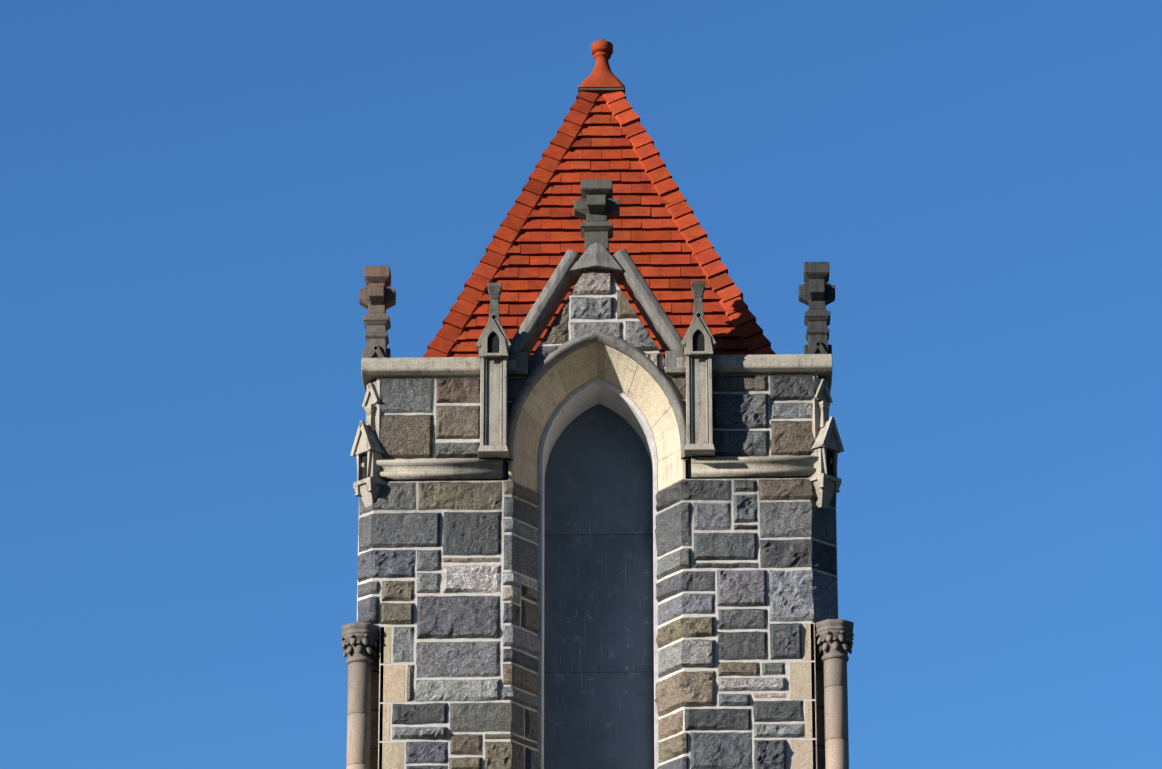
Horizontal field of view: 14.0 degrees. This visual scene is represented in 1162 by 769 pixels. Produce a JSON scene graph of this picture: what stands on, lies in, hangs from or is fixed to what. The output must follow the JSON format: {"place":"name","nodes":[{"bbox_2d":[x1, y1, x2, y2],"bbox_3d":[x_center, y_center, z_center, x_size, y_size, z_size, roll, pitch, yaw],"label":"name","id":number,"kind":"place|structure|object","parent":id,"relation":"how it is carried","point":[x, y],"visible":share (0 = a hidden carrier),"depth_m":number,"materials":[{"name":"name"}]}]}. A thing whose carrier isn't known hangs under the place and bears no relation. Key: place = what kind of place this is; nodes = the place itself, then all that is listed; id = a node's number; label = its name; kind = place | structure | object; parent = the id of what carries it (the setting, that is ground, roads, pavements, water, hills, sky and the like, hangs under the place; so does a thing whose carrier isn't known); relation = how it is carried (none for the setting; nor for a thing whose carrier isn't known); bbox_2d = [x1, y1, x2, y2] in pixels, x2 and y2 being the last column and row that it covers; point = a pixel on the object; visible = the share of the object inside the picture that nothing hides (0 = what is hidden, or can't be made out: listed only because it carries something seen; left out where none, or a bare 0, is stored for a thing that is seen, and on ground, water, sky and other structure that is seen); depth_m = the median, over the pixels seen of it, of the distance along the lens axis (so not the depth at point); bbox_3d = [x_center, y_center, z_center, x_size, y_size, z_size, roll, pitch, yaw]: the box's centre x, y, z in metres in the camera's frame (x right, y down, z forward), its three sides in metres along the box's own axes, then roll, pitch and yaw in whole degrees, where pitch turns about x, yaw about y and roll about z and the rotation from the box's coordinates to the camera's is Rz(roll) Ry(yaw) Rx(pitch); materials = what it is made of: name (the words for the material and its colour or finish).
{"place":"outdoors","nodes":[
{"label":"outdoors","id":0,"kind":"place"},
{"bbox_2d":[361,454,366,479],"bbox_3d":[-1.804,0.653,39.803,0.001,0.317,0.112,18,-27,-40],"label":"niche","id":1,"kind":"object","parent":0,"point":[364,469],"visible":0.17,"depth_m":39.80,"materials":[{"name":"grey stone"}]},
{"bbox_2d":[0,0,1161,768],"label":"sky","id":2,"kind":"structure","parent":0,"point":[197,197],"materials":[{"name":"blue"}]},
{"bbox_2d":[476,104,731,332],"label":"roof deck","id":3,"kind":"structure","parent":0,"point":[621,223],"depth_m":41.87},
{"bbox_2d":[826,449,832,475],"bbox_3d":[2.070,0.620,39.712,0.112,0.317,0.001,18,-27,-40],"label":"niche","id":4,"kind":"object","parent":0,"point":[829,465],"visible":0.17,"depth_m":39.71,"materials":[{"name":"black stone"}]},
{"label":"ground","id":5,"kind":"structure","parent":0,"visible":0},
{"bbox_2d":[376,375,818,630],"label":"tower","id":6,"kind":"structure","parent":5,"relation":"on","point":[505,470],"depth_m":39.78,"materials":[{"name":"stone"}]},
{"bbox_2d":[350,380,385,510],"bbox_3d":[-1.716,0.537,39.934,0.373,1.150,0.262,18,-27,-40],"label":"corner niche","id":7,"kind":"object","parent":6,"relation":"attached to","point":[366,440],"visible":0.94,"depth_m":39.82,"materials":[{"name":"stone"}]},
{"bbox_2d":[370,627,404,768],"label":"quoins","id":8,"kind":"object","parent":6,"relation":"attached to","point":[389,686],"visible":0.71,"depth_m":39.15,"materials":[{"name":"stone"}]},
{"bbox_2d":[341,622,379,768],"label":"column","id":9,"kind":"structure","parent":8,"relation":"attached to","point":[360,642],"depth_m":39.12,"materials":[{"name":"stone"}]},
{"bbox_2d":[357,481,539,768],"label":"masonry","id":10,"kind":"object","parent":6,"relation":"attached to","point":[464,533],"visible":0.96,"depth_m":39.36,"materials":[{"name":"stone"}]},
{"bbox_2d":[357,480,537,635],"bbox_3d":[-1.096,1.430,39.603,1.518,1.265,0.292,2,-20,-5],"label":"mortar","id":11,"kind":"object","parent":10,"relation":"attached to","point":[500,563],"visible":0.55,"depth_m":39.51,"materials":[{"name":"grey concrete"}]},
{"bbox_2d":[378,625,537,768],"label":"mortar","id":12,"kind":"object","parent":10,"relation":"attached to","point":[415,678],"visible":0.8,"depth_m":39.11,"materials":[{"name":"grey concrete"}]},
{"bbox_2d":[508,342,685,491],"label":"stone arch","id":13,"kind":"structure","parent":6,"relation":"attached to","point":[561,381],"depth_m":40.11,"materials":[{"name":"stone"}]},
{"bbox_2d":[362,456,832,480],"bbox_3d":[0.193,1.506,41.973,3.950,0.182,4.875,0,-20,1],"label":"string course","id":14,"kind":"object","parent":6,"relation":"on","point":[701,467],"visible":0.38,"depth_m":39.70,"materials":[{"name":"stone"}]},
{"bbox_2d":[378,378,479,458],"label":"stone wall","id":15,"kind":"structure","parent":14,"relation":"on","point":[406,436],"depth_m":39.91,"materials":[{"name":"stone"}]},
{"bbox_2d":[376,377,480,459],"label":"mortar joints","id":16,"kind":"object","parent":15,"relation":"attached to","point":[435,404],"depth_m":39.95,"materials":[{"name":"grey concrete"}]},
{"bbox_2d":[361,354,831,391],"bbox_3d":[0.193,0.667,42.317,3.970,0.170,4.970,0,-20,1],"label":"coping","id":17,"kind":"object","parent":15,"relation":"on","point":[374,369],"visible":0.27,"depth_m":40.00,"materials":[{"name":"stone"}]},
{"bbox_2d":[359,266,395,357],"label":"corner pinnacle","id":18,"kind":"object","parent":17,"relation":"on","point":[377,297],"visible":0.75,"depth_m":40.29,"materials":[{"name":"stone"}]},
{"bbox_2d":[507,243,685,376],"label":"gable coping","id":19,"kind":"object","parent":17,"relation":"on","point":[619,265],"visible":0.54,"depth_m":40.26,"materials":[{"name":"grey stone"}]},
{"bbox_2d":[507,269,685,411],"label":"gable stone wall","id":20,"kind":"structure","parent":19,"relation":"attached to","point":[597,282],"depth_m":40.16,"materials":[{"name":"stone"}]},
{"bbox_2d":[504,331,688,460],"bbox_3d":[0.133,0.074,39.957,1.616,1.167,0.082,0,-20,1],"label":"hood mould","id":21,"kind":"object","parent":20,"relation":"attached to","point":[537,373],"visible":0.81,"depth_m":39.99,"materials":[{"name":"stone"}]},
{"bbox_2d":[506,279,687,460],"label":"mortar joints","id":22,"kind":"object","parent":20,"relation":"attached to","point":[614,295],"visible":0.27,"depth_m":40.20,"materials":[{"name":"grey concrete"}]},
{"bbox_2d":[574,179,619,251],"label":"gable finial","id":23,"kind":"object","parent":19,"relation":"on","point":[596,206],"visible":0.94,"depth_m":40.54,"materials":[{"name":"grey stone"}]},
{"bbox_2d":[798,262,834,353],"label":"corner pinnacle","id":24,"kind":"object","parent":17,"relation":"on","point":[816,291],"visible":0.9,"depth_m":40.20,"materials":[{"name":"stone"}]},
{"bbox_2d":[476,283,510,461],"bbox_3d":[-0.731,-0.123,39.954,0.298,1.535,0.304,0,-20,1],"label":"pinnacle","id":25,"kind":"object","parent":14,"relation":"on","point":[493,404],"visible":0.96,"depth_m":39.81,"materials":[{"name":"stone"}]},
{"bbox_2d":[488,332,499,352],"bbox_3d":[-0.734,-0.349,39.904,0.100,0.195,0.001,0,-20,1],"label":"niche","id":26,"kind":"object","parent":25,"relation":"attached to","point":[493,342],"visible":0.78,"depth_m":39.90,"materials":[{"name":"grey stone"}]},
{"bbox_2d":[681,281,715,459],"bbox_3d":[0.992,-0.138,39.913,0.298,1.535,0.304,0,-20,1],"label":"pinnacle","id":27,"kind":"object","parent":14,"relation":"on","point":[699,425],"visible":0.96,"depth_m":39.77,"materials":[{"name":"stone"}]},
{"bbox_2d":[693,331,704,350],"bbox_3d":[0.989,-0.363,39.863,0.100,0.195,0.001,0,-20,1],"label":"niche","id":28,"kind":"object","parent":27,"relation":"attached to","point":[698,341],"visible":0.83,"depth_m":39.86,"materials":[{"name":"grey stone"}]},
{"bbox_2d":[712,375,815,455],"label":"stone wall","id":29,"kind":"structure","parent":14,"relation":"on","point":[746,411],"depth_m":39.84,"materials":[{"name":"stone"}]},
{"bbox_2d":[712,374,818,456],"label":"mortar joints","id":30,"kind":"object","parent":29,"relation":"attached to","point":[769,410],"depth_m":39.88,"materials":[{"name":"grey concrete"}]},
{"bbox_2d":[449,95,748,359],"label":"roof tiles","id":31,"kind":"object","parent":6,"relation":"on","point":[657,247],"visible":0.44,"depth_m":42.02,"materials":[{"name":"red tile"}]},
{"bbox_2d":[422,91,775,356],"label":"hip tiles","id":32,"kind":"object","parent":31,"relation":"on","point":[720,281],"visible":0.9,"depth_m":42.11,"materials":[{"name":"tile"}]},
{"bbox_2d":[579,87,623,92],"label":"finial base","id":33,"kind":"object","parent":31,"relation":"on","point":[601,89],"visible":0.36,"depth_m":43.32,"materials":[{"name":"grey metal"}]},
{"bbox_2d":[578,39,624,93],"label":"roof finial","id":34,"kind":"object","parent":33,"relation":"on","point":[601,75],"visible":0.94,"depth_m":43.49,"materials":[{"name":"ceramic"}]},
{"bbox_2d":[654,479,837,768],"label":"masonry","id":35,"kind":"object","parent":6,"relation":"attached to","point":[803,595],"visible":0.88,"depth_m":39.31,"materials":[{"name":"stone"}]},
{"bbox_2d":[658,623,816,768],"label":"mortar","id":36,"kind":"object","parent":35,"relation":"attached to","point":[786,662],"visible":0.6,"depth_m":39.05,"materials":[{"name":"grey concrete"}]},
{"bbox_2d":[657,478,837,628],"bbox_3d":[1.387,1.436,39.619,1.506,1.265,0.322,0,-20,1],"label":"mortar","id":37,"kind":"object","parent":35,"relation":"attached to","point":[693,561],"visible":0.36,"depth_m":39.50,"materials":[{"name":"grey concrete"}]},
{"bbox_2d":[790,624,824,768],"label":"quoins","id":38,"kind":"object","parent":6,"relation":"attached to","point":[807,754],"visible":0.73,"depth_m":39.07,"materials":[{"name":"stone"}]},
{"bbox_2d":[815,619,853,768],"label":"column","id":39,"kind":"structure","parent":38,"relation":"attached to","point":[834,639],"depth_m":39.02,"materials":[{"name":"stone"}]},
{"bbox_2d":[809,376,843,509],"bbox_3d":[1.986,0.505,39.847,0.262,1.150,0.373,18,-27,-40],"label":"corner niche","id":40,"kind":"object","parent":6,"relation":"attached to","point":[825,484],"visible":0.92,"depth_m":39.72,"materials":[{"name":"stone"}]},
{"bbox_3d":[0.144,3.714,39.132,1.570,0.470,0.912,0,-20,1],"label":"sill","id":41,"kind":"object","parent":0,"visible":0},
{"bbox_2d":[537,378,658,768],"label":"window frame","id":42,"kind":"object","parent":41,"relation":"on","point":[572,406],"visible":0.92,"depth_m":40.20,"materials":[{"name":"grey stone"}]},
{"bbox_2d":[544,404,654,768],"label":"window panel","id":43,"kind":"structure","parent":42,"relation":"in","point":[598,598],"depth_m":40.26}
]}

